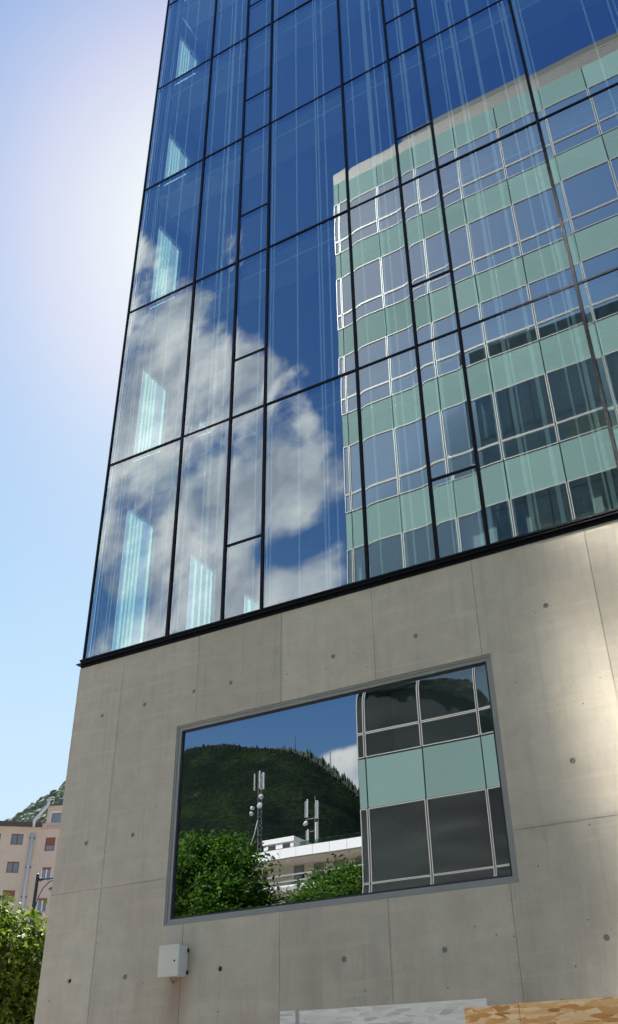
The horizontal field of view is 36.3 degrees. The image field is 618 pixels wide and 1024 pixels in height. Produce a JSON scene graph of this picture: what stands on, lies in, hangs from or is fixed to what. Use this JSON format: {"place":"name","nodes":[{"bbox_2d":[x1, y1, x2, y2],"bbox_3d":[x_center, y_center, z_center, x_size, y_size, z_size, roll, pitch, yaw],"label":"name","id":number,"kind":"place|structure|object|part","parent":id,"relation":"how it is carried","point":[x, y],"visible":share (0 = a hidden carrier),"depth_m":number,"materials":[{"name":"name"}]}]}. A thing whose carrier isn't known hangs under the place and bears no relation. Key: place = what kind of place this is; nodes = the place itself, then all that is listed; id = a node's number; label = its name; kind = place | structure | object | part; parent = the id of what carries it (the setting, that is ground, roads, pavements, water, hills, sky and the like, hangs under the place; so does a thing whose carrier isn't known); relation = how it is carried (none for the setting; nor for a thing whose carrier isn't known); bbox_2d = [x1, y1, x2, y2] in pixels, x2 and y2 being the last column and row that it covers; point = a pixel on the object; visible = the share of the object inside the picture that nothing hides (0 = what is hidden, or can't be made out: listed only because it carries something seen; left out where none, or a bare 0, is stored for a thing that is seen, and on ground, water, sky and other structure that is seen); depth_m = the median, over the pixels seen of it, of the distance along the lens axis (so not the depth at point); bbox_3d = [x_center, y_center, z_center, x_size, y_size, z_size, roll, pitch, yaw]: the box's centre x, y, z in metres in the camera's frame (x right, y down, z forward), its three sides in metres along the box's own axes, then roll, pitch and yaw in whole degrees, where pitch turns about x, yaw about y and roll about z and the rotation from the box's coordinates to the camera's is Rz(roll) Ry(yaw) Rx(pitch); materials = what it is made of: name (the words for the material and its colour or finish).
{"place":"outdoors","nodes":[
{"label":"outdoors","id":0,"kind":"place"},
{"bbox_2d":[0,887,47,1023],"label":"street tree","id":1,"kind":"object","parent":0,"point":[18,997],"visible":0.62,"depth_m":18.55,"materials":[{"name":"green plant"}]},
{"bbox_2d":[0,799,50,958],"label":"pink building","id":2,"kind":"structure","parent":0,"point":[20,841],"depth_m":103.50,"materials":[{"name":"paint"}]},
{"bbox_2d":[2,890,14,901],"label":"window","id":3,"kind":"structure","parent":2,"relation":"in","point":[12,892],"depth_m":101.50,"materials":[{"name":"brown wood"}]},
{"bbox_2d":[6,862,19,872],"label":"window","id":4,"kind":"structure","parent":2,"relation":"in","point":[12,867],"depth_m":103.06,"materials":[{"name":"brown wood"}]},
{"bbox_2d":[10,834,23,844],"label":"window","id":5,"kind":"structure","parent":2,"relation":"in","point":[16,839],"depth_m":104.67,"materials":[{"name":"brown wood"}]},
{"bbox_2d":[29,873,52,923],"bbox_3d":[-7.586,14.424,26.483,1.412,8.102,0.398,7,-34,-12],"label":"street lamp","id":6,"kind":"object","parent":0,"point":[34,901],"visible":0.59,"depth_m":28.30,"materials":[{"name":"black metal"}]},
{"bbox_2d":[26,804,62,981],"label":"cream building","id":7,"kind":"structure","parent":0,"point":[48,848],"depth_m":103.95,"materials":[{"name":"beige paint"}]},
{"bbox_2d":[36,898,47,912],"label":"window","id":8,"kind":"structure","parent":7,"relation":"in","point":[40,906],"depth_m":101.20,"materials":[{"name":"white glass"}]},
{"bbox_2d":[39,867,51,881],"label":"window","id":9,"kind":"structure","parent":7,"relation":"in","point":[46,871],"depth_m":103.02,"materials":[{"name":"white glass"}]},
{"bbox_2d":[43,837,55,851],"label":"window","id":10,"kind":"structure","parent":7,"relation":"in","point":[50,842],"depth_m":104.67,"materials":[{"name":"brown wood"}]},
{"bbox_2d":[49,811,61,823],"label":"window","id":11,"kind":"structure","parent":7,"relation":"in","point":[55,818],"depth_m":106.31,"materials":[{"name":"grey glass"}]},
{"bbox_2d":[0,0,171,820],"label":"sky","id":12,"kind":"structure","parent":0,"point":[78,78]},
{"bbox_2d":[34,0,617,1023],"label":"office building","id":13,"kind":"structure","parent":0,"point":[344,730],"depth_m":13.83,"materials":[{"name":"glass"}]},
{"bbox_2d":[112,509,154,650],"bbox_3d":[-2.892,1.326,15.475,0.004,2.970,0.820,-18,-37,24],"label":"side window","id":14,"kind":"structure","parent":13,"relation":"in","point":[135,574],"depth_m":15.59,"materials":[{"name":"glass"}]},
{"bbox_2d":[133,369,167,461],"bbox_3d":[-2.931,-1.496,17.313,0.004,2.530,0.820,-18,-37,24],"label":"side window","id":15,"kind":"structure","parent":13,"relation":"in","point":[153,396],"depth_m":17.53,"materials":[{"name":"glass"}]},
{"bbox_2d":[150,227,179,308],"bbox_3d":[-2.975,-4.662,19.374,0.004,2.910,0.820,-18,-37,24],"label":"side window","id":16,"kind":"structure","parent":13,"relation":"in","point":[165,279],"depth_m":19.67,"materials":[{"name":"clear glass"}]},
{"bbox_2d":[157,944,188,982],"bbox_3d":[-1.556,5.174,10.797,0.296,0.378,0.192,-18,-37,24],"label":"electrical cabinet","id":17,"kind":"object","parent":13,"relation":"attached to","point":[173,961],"visible":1,"depth_m":10.74,"materials":[{"name":"grey metal"}]},
{"bbox_3d":[-1.595,5.122,10.758,0.290,0.332,0.037,-18,-37,24],"label":"door","id":18,"kind":"part","parent":17,"relation":"part of","materials":[{"name":"grey metal"}]},
{"bbox_2d":[164,136,188,185],"bbox_3d":[-3.013,-7.463,21.198,0.004,2.420,0.820,-18,-37,24],"label":"side window","id":19,"kind":"structure","parent":13,"relation":"in","point":[176,161],"depth_m":21.52,"materials":[{"name":"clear glass"}]},
{"bbox_2d":[175,37,197,85],"bbox_3d":[-3.057,-10.646,23.271,0.004,2.840,0.820,-18,-37,24],"label":"side window","id":20,"kind":"structure","parent":13,"relation":"in","point":[187,61],"depth_m":23.66,"materials":[{"name":"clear glass"}]},
{"bbox_2d":[186,555,213,629],"bbox_3d":[-1.982,2.174,16.797,0.004,2.970,0.830,-18,-37,24],"label":"side window","id":21,"kind":"structure","parent":13,"relation":"in","point":[201,580],"depth_m":17.25,"materials":[{"name":"glass"}]},
{"bbox_2d":[199,421,211,436],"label":"side window","id":22,"kind":"structure","parent":13,"relation":"in","point":[202,425],"depth_m":19.08,"materials":[{"name":"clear glass"}]},
{"bbox_2d":[244,595,259,612],"bbox_3d":[-1.095,3.001,18.086,0.004,2.970,0.810,-18,-37,24],"label":"side window","id":23,"kind":"structure","parent":13,"relation":"in","point":[250,605],"depth_m":18.71,"materials":[{"name":"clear glass"}]},
{"bbox_2d":[164,654,518,925],"bbox_3d":[0.245,3.341,11.083,4.417,2.473,0.290,-18,-37,24],"label":"window","id":24,"kind":"structure","parent":13,"relation":"in","point":[395,786],"depth_m":10.89,"materials":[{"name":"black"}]},
{"label":"road","id":25,"kind":"structure","parent":0,"visible":0},
{"bbox_2d":[280,997,617,1023],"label":"hoarding","id":26,"kind":"object","parent":25,"relation":"on","point":[574,1011],"visible":1,"depth_m":4.91,"materials":[{"name":"brown wood"}]},
{"bbox_3d":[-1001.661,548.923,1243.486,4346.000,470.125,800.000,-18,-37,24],"label":"hill","id":27,"kind":"structure","parent":0,"visible":0},
{"bbox_2d":[4,781,65,823],"bbox_3d":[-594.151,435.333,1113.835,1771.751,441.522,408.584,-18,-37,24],"label":"hill forest","id":28,"kind":"object","parent":27,"relation":"on","point":[31,812],"visible":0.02,"depth_m":1200.28,"materials":[{"name":"green plant"}]}
]}

